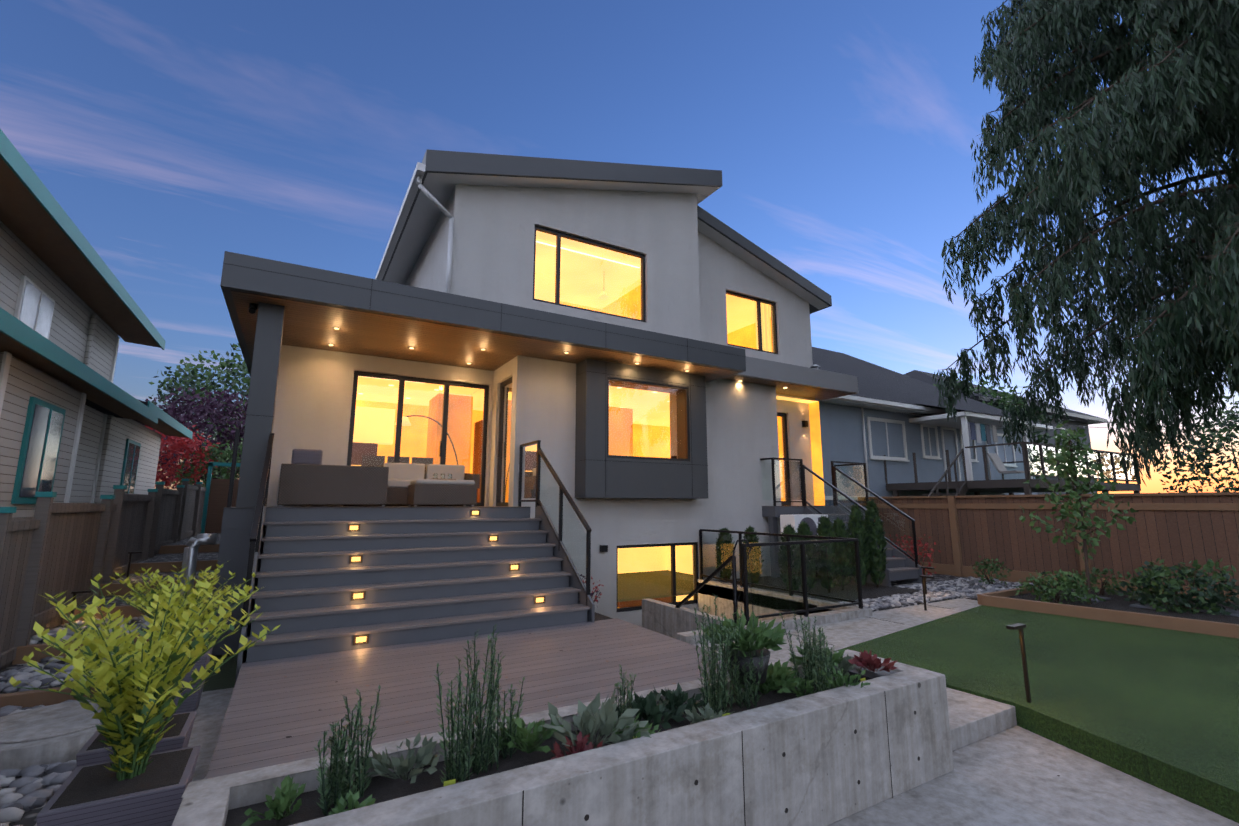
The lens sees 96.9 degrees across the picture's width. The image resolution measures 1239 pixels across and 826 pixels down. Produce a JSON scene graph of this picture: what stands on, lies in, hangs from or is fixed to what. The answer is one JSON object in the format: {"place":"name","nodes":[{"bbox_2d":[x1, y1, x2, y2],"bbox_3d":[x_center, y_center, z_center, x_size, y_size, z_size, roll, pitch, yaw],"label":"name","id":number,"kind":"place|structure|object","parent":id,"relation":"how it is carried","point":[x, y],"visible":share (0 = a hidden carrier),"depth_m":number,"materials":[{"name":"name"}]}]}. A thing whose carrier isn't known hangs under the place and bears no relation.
{"place":"outdoors","nodes":[
{"label":"outdoors","id":0,"kind":"place"},
{"bbox_2d":[11,275,140,503],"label":"windows","id":1,"kind":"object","parent":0,"point":[41,439],"visible":0.77,"depth_m":8.24,"materials":[{"name":"grey glass"}]},
{"bbox_2d":[0,221,161,518],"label":"neighbour house walls","id":2,"kind":"structure","parent":0,"point":[71,317],"depth_m":9.33,"materials":[{"name":"grey wood"}]},
{"bbox_2d":[0,129,192,502],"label":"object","id":3,"kind":"structure","parent":2,"relation":"attached to","point":[36,220],"depth_m":8.42,"materials":[{"name":"teal paint"}]},
{"bbox_2d":[51,566,848,691],"bbox_3d":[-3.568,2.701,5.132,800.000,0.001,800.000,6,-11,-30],"label":"ground","id":4,"kind":"structure","parent":0,"point":[224,677],"depth_m":11.63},
{"bbox_2d":[0,479,205,670],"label":"fence","id":5,"kind":"object","parent":4,"relation":"on","point":[51,548],"visible":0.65,"depth_m":7.13,"materials":[{"name":"brown wood"}]},
{"bbox_2d":[0,544,219,707],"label":"terrace risers","id":6,"kind":"object","parent":4,"relation":"on","point":[32,698],"visible":0.02,"depth_m":7.13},
{"bbox_2d":[145,425,219,489],"bbox_3d":[-15.467,2.102,18.093,3.692,3.798,3.443,6,-11,-30],"label":"red maple tree","id":7,"kind":"object","parent":4,"relation":"on","point":[175,447],"visible":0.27,"depth_m":18.45,"materials":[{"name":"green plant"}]},
{"bbox_2d":[142,387,247,488],"bbox_3d":[-16.239,1.935,21.902,5.791,6.020,5.725,-4,-10,21],"label":"purple plum tree","id":8,"kind":"object","parent":4,"relation":"on","point":[194,414],"visible":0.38,"depth_m":21.02,"materials":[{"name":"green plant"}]},
{"bbox_2d":[148,343,249,474],"bbox_3d":[-19.394,1.159,27.791,7.525,9.448,7.387,6,-11,-30],"label":"tall green tree","id":9,"kind":"object","parent":4,"relation":"on","point":[189,378],"visible":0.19,"depth_m":26.21,"materials":[{"name":"green plant"}]},
{"bbox_2d":[171,437,242,487],"bbox_3d":[-13.884,2.562,19.555,3.148,3.395,3.436,-6,-11,34],"label":"shrub","id":10,"kind":"object","parent":4,"relation":"on","point":[220,456],"visible":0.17,"depth_m":19.04,"materials":[{"name":"green plant"}]},
{"bbox_2d":[208,506,530,655],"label":"deck","id":11,"kind":"structure","parent":4,"relation":"on","point":[236,529],"depth_m":7.14,"materials":[{"name":"wood"}]},
{"bbox_2d":[236,302,284,506],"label":"column","id":12,"kind":"structure","parent":11,"relation":"on","point":[262,394],"depth_m":7.27,"materials":[{"name":"black metal"}]},
{"bbox_2d":[277,463,479,506],"bbox_3d":[-3.881,1.256,9.213,3.124,0.620,1.350,6,-11,-30],"label":"outdoor sofa","id":13,"kind":"object","parent":11,"relation":"on","point":[307,484],"visible":1,"depth_m":8.37,"materials":[{"name":"grey"}]},
{"bbox_2d":[291,449,474,487],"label":"sofa cushions","id":14,"kind":"object","parent":13,"relation":"on","point":[402,475],"visible":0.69,"depth_m":9.64,"materials":[{"name":"beige fabric"}]},
{"bbox_2d":[433,473,455,479],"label":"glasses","id":15,"kind":"object","parent":14,"relation":"on","point":[444,477],"visible":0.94,"depth_m":9.29,"materials":[{"name":"clear glass"}]},
{"bbox_2d":[235,506,594,683],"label":"stairs","id":16,"kind":"structure","parent":11,"relation":"attached to","point":[424,580],"depth_m":6.71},
{"bbox_2d":[347,510,544,644],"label":"step lights","id":17,"kind":"object","parent":16,"relation":"on","point":[360,638],"visible":1,"depth_m":6.82,"materials":[{"name":"yellow glass"}]},
{"bbox_2d":[0,533,1022,825],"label":"pebbles","id":18,"kind":"object","parent":4,"relation":"on","point":[28,817],"visible":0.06,"depth_m":9.27,"materials":[{"name":"grey stone"}]},
{"bbox_2d":[0,700,101,769],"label":"boulder","id":19,"kind":"object","parent":18,"relation":"on","point":[57,733],"visible":0.56,"depth_m":3.86,"materials":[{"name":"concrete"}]},
{"bbox_2d":[178,533,216,604],"bbox_3d":[-5.498,2.190,7.124,0.321,1.221,0.150,6,-11,-30],"label":"duct","id":20,"kind":"object","parent":18,"relation":"on","point":[190,554],"visible":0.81,"depth_m":7.10,"materials":[{"name":"grey metal"}]},
{"bbox_2d":[200,462,240,533],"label":"side gate","id":21,"kind":"structure","parent":18,"relation":"on","point":[216,497],"depth_m":17.37,"materials":[{"name":"teal"}]},
{"bbox_2d":[0,576,1033,825],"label":"river rocks","id":22,"kind":"object","parent":18,"relation":"on","point":[22,794],"visible":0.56,"depth_m":5.12,"materials":[{"name":"stone"}]},
{"bbox_2d":[762,506,922,586],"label":"side stairs","id":23,"kind":"structure","parent":18,"relation":"on","point":[900,566],"depth_m":12.19,"materials":[{"name":"grey concrete"}]},
{"bbox_2d":[890,534,939,574],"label":"maple shrub","id":24,"kind":"object","parent":18,"relation":"on","point":[912,551],"visible":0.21,"depth_m":11.96,"materials":[{"name":"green plant"}]},
{"bbox_2d":[972,556,1012,584],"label":"shrub","id":25,"kind":"object","parent":18,"relation":"on","point":[994,568],"visible":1,"depth_m":11.16,"materials":[{"name":"green plant"}]},
{"bbox_2d":[858,492,1238,601],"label":"fence","id":26,"kind":"object","parent":18,"relation":"on","point":[963,533],"visible":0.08,"depth_m":11.01,"materials":[{"name":"brown wood"}]},
{"bbox_2d":[262,184,820,626],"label":"house walls","id":27,"kind":"structure","parent":4,"relation":"on","point":[693,274],"depth_m":10.99,"materials":[{"name":"paint"}]},
{"bbox_2d":[220,149,831,381],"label":"fascia","id":28,"kind":"structure","parent":27,"relation":"on","point":[238,278],"depth_m":9.38,"materials":[{"name":"grey metal"}]},
{"bbox_2d":[375,162,453,292],"bbox_3d":[-6.168,-2.093,14.375,0.720,2.490,12.200,6,-11,-30],"label":"gutter","id":29,"kind":"object","parent":28,"relation":"on","point":[415,184],"visible":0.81,"depth_m":9.77,"materials":[{"name":"grey metal"}]},
{"bbox_2d":[224,263,743,356],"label":"fascia panel joints","id":30,"kind":"object","parent":28,"relation":"attached to","point":[470,307],"visible":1,"depth_m":8.44,"materials":[{"name":"black metal"}]},
{"bbox_2d":[231,290,851,399],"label":"soffits","id":31,"kind":"object","parent":28,"relation":"attached to","point":[308,325],"visible":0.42,"depth_m":9.32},
{"bbox_2d":[327,327,786,388],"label":"recessed ceiling lights","id":32,"kind":"object","parent":28,"relation":"on","point":[338,328],"visible":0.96,"depth_m":9.65,"materials":[{"name":"white metal"},{"name":"glowing warm light"}]},
{"bbox_2d":[384,173,828,309],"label":"white soffit","id":33,"kind":"structure","parent":28,"relation":"attached to","point":[424,215],"depth_m":11.67,"materials":[{"name":"grey"}]},
{"bbox_2d":[249,303,807,551],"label":"wall lights","id":34,"kind":"object","parent":27,"relation":"attached to","point":[253,309],"visible":0.88,"depth_m":10.28,"materials":[{"name":"black metal"}]},
{"bbox_2d":[343,225,790,611],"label":"window frames","id":35,"kind":"structure","parent":27,"relation":"attached to","point":[447,384],"depth_m":10.90,"materials":[{"name":"black metal"}]},
{"bbox_2d":[439,441,500,456],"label":"door handles","id":36,"kind":"object","parent":35,"relation":"attached to","point":[499,447],"depth_m":10.62,"materials":[{"name":"black metal"}]},
{"bbox_2d":[352,230,786,607],"bbox_3d":[0.034,0.239,11.632,10.200,7.390,1.890,6,-11,-30],"label":"window glass","id":37,"kind":"object","parent":35,"relation":"in","point":[505,446],"visible":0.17,"depth_m":10.71,"materials":[{"name":"yellow glass"}]},
{"bbox_2d":[351,231,824,607],"bbox_3d":[-1.238,0.972,13.604,11.880,8.750,6.440,6,-11,-30],"label":"interior","id":38,"kind":"object","parent":27,"relation":"attached to","point":[629,394],"depth_m":14.21,"materials":[{"name":"yellow wood"}]},
{"bbox_2d":[358,241,669,407],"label":"ceiling lights","id":39,"kind":"object","parent":38,"relation":"attached to","point":[564,249],"depth_m":12.47},
{"bbox_2d":[575,371,705,497],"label":"panel joints","id":40,"kind":"object","parent":27,"relation":"attached to","point":[605,460],"visible":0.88,"depth_m":10.60,"materials":[{"name":"black metal"}]},
{"bbox_2d":[575,359,707,498],"bbox_3d":[0.494,0.357,10.970,2.830,2.668,0.450,6,-11,-30],"label":"bay window","id":41,"kind":"structure","parent":27,"relation":"attached to","point":[638,478],"depth_m":10.53,"materials":[{"name":"black metal"}]},
{"bbox_2d":[735,356,857,400],"bbox_3d":[3.907,-0.836,13.584,4.550,0.450,1.200,6,-11,-30],"label":"porch roof","id":42,"kind":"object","parent":27,"relation":"attached to","point":[762,369],"visible":0.46,"depth_m":13.13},
{"bbox_2d":[34,583,1238,825],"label":"concrete path","id":43,"kind":"structure","parent":4,"relation":"on","point":[1006,771],"depth_m":3.66,"materials":[{"name":"grey concrete"}]},
{"bbox_2d":[36,646,212,825],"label":"square pots","id":44,"kind":"object","parent":43,"relation":"on","point":[92,790],"visible":0.65,"depth_m":2.54,"materials":[{"name":"concrete"}]},
{"bbox_2d":[9,604,265,717],"bbox_3d":[-2.778,1.514,3.272,1.117,0.736,0.980,6,-11,-30],"label":"potted shrub","id":45,"kind":"object","parent":44,"relation":"in","point":[132,648],"visible":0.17,"depth_m":3.28,"materials":[{"name":"green plant"}]},
{"bbox_2d":[22,573,279,780],"bbox_3d":[-2.323,1.288,2.706,1.086,0.955,0.973,-6,-11,33],"label":"potted shrub","id":46,"kind":"object","parent":44,"relation":"in","point":[132,721],"visible":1,"depth_m":2.59,"materials":[{"name":"green plant"}]},
{"bbox_2d":[106,561,263,647],"bbox_3d":[-3.781,1.672,4.678,1.158,0.785,0.992,-4,-10,22],"label":"potted shrub","id":47,"kind":"object","parent":44,"relation":"in","point":[138,603],"visible":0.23,"depth_m":4.65,"materials":[{"name":"green plant"}]},
{"bbox_2d":[205,618,727,778],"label":"deck","id":48,"kind":"structure","parent":43,"relation":"on","point":[271,706],"depth_m":4.66,"materials":[{"name":"brown wood"}]},
{"bbox_2d":[172,649,953,825],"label":"planter wall","id":49,"kind":"structure","parent":43,"relation":"on","point":[821,768],"depth_m":2.83,"materials":[{"name":"grey concrete"}]},
{"bbox_2d":[225,669,853,825],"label":"planter soil","id":50,"kind":"structure","parent":49,"relation":"in","point":[379,788],"depth_m":2.57,"materials":[{"name":"black soil"}]},
{"bbox_2d":[241,593,898,825],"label":"planter herbs","id":51,"kind":"object","parent":50,"relation":"on","point":[607,719],"visible":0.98,"depth_m":2.82,"materials":[{"name":"green plant"}]},
{"bbox_2d":[700,539,786,686],"bbox_3d":[0.860,1.389,3.754,0.607,1.036,0.606,6,-11,-30],"label":"potted plant","id":52,"kind":"object","parent":50,"relation":"on","point":[767,638],"visible":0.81,"depth_m":3.61,"materials":[{"name":"green plant"}]},
{"bbox_2d":[522,691,919,825],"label":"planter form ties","id":53,"kind":"object","parent":49,"relation":"in","point":[586,817],"visible":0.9,"depth_m":2.89,"materials":[{"name":"grey concrete"}]},
{"bbox_2d":[285,633,1059,775],"bbox_3d":[1.063,2.104,2.662,5.812,0.319,8.812,6,-11,-30],"label":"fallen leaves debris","id":54,"kind":"object","parent":43,"relation":"on","point":[469,673],"visible":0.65,"depth_m":4.75,"materials":[{"name":"plant"}]},
{"bbox_2d":[784,604,949,644],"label":"patio joints","id":55,"kind":"object","parent":43,"relation":"on","point":[874,618],"visible":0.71,"depth_m":7.74,"materials":[{"name":"concrete"}]},
{"bbox_2d":[642,579,872,644],"bbox_3d":[1.196,3.909,8.769,3.650,1.770,3.900,6,-11,-30],"label":"stairwell","id":56,"kind":"object","parent":4,"relation":"on","point":[668,619],"visible":0.04,"depth_m":8.65,"materials":[{"name":"concrete"}]},
{"bbox_2d":[227,429,917,636],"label":"railings","id":57,"kind":"object","parent":56,"relation":"on","point":[258,514],"depth_m":8.50,"materials":[{"name":"black metal"}]},
{"bbox_2d":[595,573,922,620],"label":"bed soil","id":58,"kind":"structure","parent":4,"relation":"on","point":[871,591],"depth_m":10.28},
{"bbox_2d":[578,574,603,608],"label":"plant","id":59,"kind":"object","parent":58,"relation":"on","point":[596,596],"visible":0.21,"depth_m":7.68,"materials":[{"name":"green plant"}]},
{"bbox_2d":[714,527,735,581],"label":"columnar shrub","id":60,"kind":"object","parent":58,"relation":"on","point":[720,556],"visible":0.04,"depth_m":11.13,"materials":[{"name":"green plant"}]},
{"bbox_2d":[742,526,763,586],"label":"columnar shrub","id":61,"kind":"object","parent":58,"relation":"on","point":[751,538],"visible":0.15,"depth_m":10.41,"materials":[{"name":"green plant"}]},
{"bbox_2d":[778,525,801,594],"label":"columnar shrub","id":62,"kind":"object","parent":58,"relation":"on","point":[788,529],"visible":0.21,"depth_m":9.65,"materials":[{"name":"green plant"}]},
{"bbox_2d":[780,514,827,576],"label":"wall","id":63,"kind":"structure","parent":58,"relation":"on","point":[813,520],"depth_m":11.74,"materials":[{"name":"white paint"}]},
{"bbox_2d":[796,520,819,592],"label":"columnar shrub","id":64,"kind":"object","parent":58,"relation":"on","point":[803,529],"visible":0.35,"depth_m":9.89,"materials":[{"name":"green plant"}]},
{"bbox_2d":[814,516,840,592],"bbox_3d":[3.844,2.596,10.149,0.496,1.413,0.496,6,-11,-30],"label":"columnar shrub","id":65,"kind":"object","parent":58,"relation":"on","point":[825,526],"visible":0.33,"depth_m":10.06,"materials":[{"name":"green plant"}]},
{"bbox_2d":[832,517,853,590],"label":"columnar shrub","id":66,"kind":"object","parent":58,"relation":"on","point":[840,527],"visible":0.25,"depth_m":10.29,"materials":[{"name":"green plant"}]},
{"bbox_2d":[847,503,871,585],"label":"columnar shrub","id":67,"kind":"object","parent":58,"relation":"on","point":[856,526],"visible":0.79,"depth_m":10.52,"materials":[{"name":"green plant"}]},
{"bbox_2d":[863,499,887,587],"bbox_3d":[5.004,2.551,10.790,0.511,1.712,0.506,6,-11,-30],"label":"columnar shrub","id":68,"kind":"object","parent":58,"relation":"on","point":[873,529],"visible":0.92,"depth_m":10.68,"materials":[{"name":"green plant"}]},
{"bbox_2d":[932,0,1238,486],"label":"cedar tree","id":69,"kind":"object","parent":4,"relation":"on","point":[1157,122],"visible":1,"depth_m":11.39,"materials":[{"name":"green plant"}]},
{"bbox_2d":[1007,586,1238,623],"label":"bed soil","id":70,"kind":"structure","parent":4,"relation":"on","point":[1117,602],"depth_m":8.51,"materials":[{"name":"brown soil"}]},
{"bbox_2d":[1031,572,1078,598],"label":"shrub","id":71,"kind":"object","parent":70,"relation":"on","point":[1055,586],"visible":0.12,"depth_m":9.37,"materials":[{"name":"green plant"}]},
{"bbox_2d":[1015,569,1105,603],"bbox_3d":[7.064,2.804,8.837,0.951,0.621,0.997,0,-9,0],"label":"shrub","id":72,"kind":"object","parent":70,"relation":"on","point":[1069,585],"visible":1,"depth_m":8.78,"materials":[{"name":"green plant"}]},
{"bbox_2d":[1018,420,1137,604],"bbox_3d":[7.384,1.583,8.988,1.479,2.956,1.271,-2,-10,14],"label":"young tree","id":73,"kind":"object","parent":70,"relation":"on","point":[1071,468],"visible":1,"depth_m":8.93,"materials":[{"name":"green plant"}]},
{"bbox_2d":[1074,567,1122,594],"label":"shrub","id":74,"kind":"object","parent":70,"relation":"on","point":[1108,585],"visible":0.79,"depth_m":9.56,"materials":[{"name":"green plant"}]},
{"bbox_2d":[977,581,1238,637],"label":"garden bed edging","id":75,"kind":"object","parent":70,"relation":"on","point":[1000,599],"visible":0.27,"depth_m":7.75,"materials":[{"name":"brown wood"}]},
{"bbox_2d":[1068,596,1238,616],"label":"bed stepping stones","id":76,"kind":"object","parent":70,"relation":"on","point":[1148,606],"visible":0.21,"depth_m":8.36,"materials":[{"name":"grey stone"}]},
{"bbox_2d":[1118,558,1238,614],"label":"shrub","id":77,"kind":"object","parent":70,"relation":"on","point":[1148,580],"visible":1,"depth_m":8.12,"materials":[{"name":"green plant"}]},
{"bbox_2d":[1148,395,1238,492],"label":"tree","id":78,"kind":"object","parent":4,"relation":"on","point":[1199,452],"visible":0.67,"depth_m":20.83,"materials":[{"name":"green plant"}]},
{"bbox_2d":[0,0,1238,493],"label":"sky","id":79,"kind":"structure","parent":0,"point":[175,136],"materials":[{"name":"blue"}]},
{"bbox_2d":[848,668,895,683],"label":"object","id":80,"kind":"object","parent":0,"point":[868,674],"visible":0.29,"depth_m":3.93,"materials":[{"name":"grey stone"}]},
{"bbox_2d":[819,402,1037,505],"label":"neighbour walls","id":81,"kind":"structure","parent":0,"point":[841,428],"depth_m":20.52,"materials":[{"name":"paint"}]},
{"bbox_2d":[812,347,1052,480],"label":"neighbour roof","id":82,"kind":"structure","parent":81,"relation":"on","point":[882,388],"depth_m":22.45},
{"bbox_2d":[967,422,1001,443],"bbox_3d":[14.305,0.836,21.029,4.400,0.754,0.020,6,-11,-30],"label":"clothesline","id":83,"kind":"object","parent":82,"relation":"attached to","point":[978,434],"visible":0.92,"depth_m":20.61,"materials":[{"name":"multicoloured fabric"}]},
{"bbox_2d":[898,409,1225,429],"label":"service wires","id":84,"kind":"object","parent":82,"relation":"attached to","point":[1061,419],"visible":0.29,"depth_m":24.07,"materials":[{"name":"black metal"}]},
{"bbox_2d":[861,407,1017,496],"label":"neighbour right windows","id":85,"kind":"structure","parent":81,"relation":"attached to","point":[888,458],"depth_m":21.69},
{"bbox_2d":[883,442,1140,495],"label":"neighbour deck","id":86,"kind":"structure","parent":81,"relation":"attached to","point":[1034,456],"depth_m":18.21,"materials":[{"name":"grey wood"}]},
{"bbox_2d":[933,375,1062,478],"bbox_3d":[19.899,2.143,30.865,7.852,9.135,8.081,6,-11,-30],"label":"tree","id":87,"kind":"object","parent":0,"point":[994,394],"visible":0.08,"depth_m":29.05,"materials":[{"name":"green plant"}]},
{"bbox_2d":[903,370,1106,494],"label":"far neighbour house","id":88,"kind":"structure","parent":0,"point":[926,377],"depth_m":35.00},
{"bbox_2d":[834,605,1238,822],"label":"lawn","id":89,"kind":"structure","parent":0,"point":[1157,707],"depth_m":5.06,"materials":[{"name":"green plant"}]},
{"bbox_2d":[69,551,1030,702],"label":"path lights","id":90,"kind":"object","parent":89,"relation":"on","point":[1019,626],"visible":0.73,"depth_m":4.66,"materials":[{"name":"brown metal"}]}
]}

